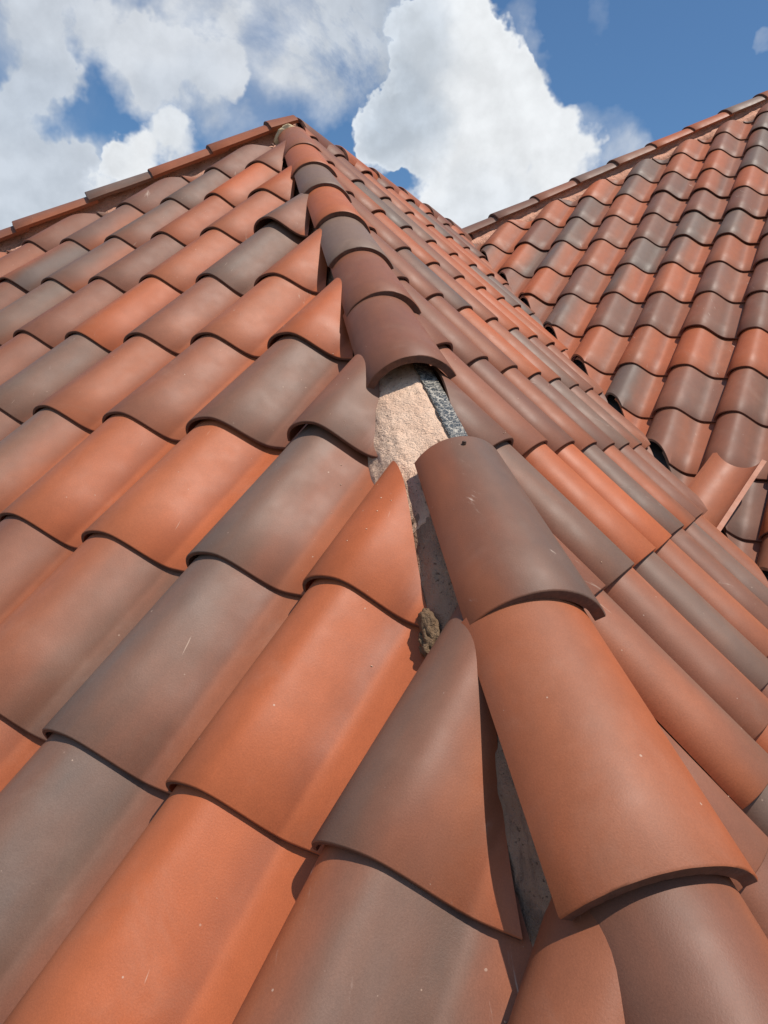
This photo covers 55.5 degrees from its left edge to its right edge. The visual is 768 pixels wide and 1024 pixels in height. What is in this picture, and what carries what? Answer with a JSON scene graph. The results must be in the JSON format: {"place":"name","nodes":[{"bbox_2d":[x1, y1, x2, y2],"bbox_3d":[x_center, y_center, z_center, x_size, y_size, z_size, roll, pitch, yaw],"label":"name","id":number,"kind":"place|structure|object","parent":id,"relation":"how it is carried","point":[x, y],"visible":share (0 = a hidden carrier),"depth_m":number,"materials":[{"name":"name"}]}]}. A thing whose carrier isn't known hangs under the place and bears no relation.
{"place":"outdoors","nodes":[
{"label":"outdoors","id":0,"kind":"place"},
{"bbox_2d":[0,0,767,229],"label":"sky","id":1,"kind":"structure","parent":0,"point":[476,109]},
{"label":"ground","id":2,"kind":"structure","parent":0,"visible":0},
{"bbox_2d":[0,115,767,1023],"bbox_3d":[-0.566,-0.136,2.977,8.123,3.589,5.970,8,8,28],"label":"tiled roof","id":3,"kind":"structure","parent":2,"relation":"on","point":[462,719],"depth_m":1.11,"materials":[{"name":"ceramic"}]},
{"bbox_2d":[462,90,767,570],"bbox_3d":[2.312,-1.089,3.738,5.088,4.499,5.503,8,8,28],"label":"tiled roof","id":4,"kind":"structure","parent":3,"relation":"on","point":[637,280],"depth_m":4.27,"materials":[{"name":"ceramic"}]},
{"bbox_2d":[688,453,766,531],"bbox_3d":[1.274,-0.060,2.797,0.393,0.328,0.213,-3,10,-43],"label":"tile","id":5,"kind":"object","parent":3,"relation":"on","point":[718,486],"visible":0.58,"depth_m":2.84,"materials":[{"name":"ceramic"}]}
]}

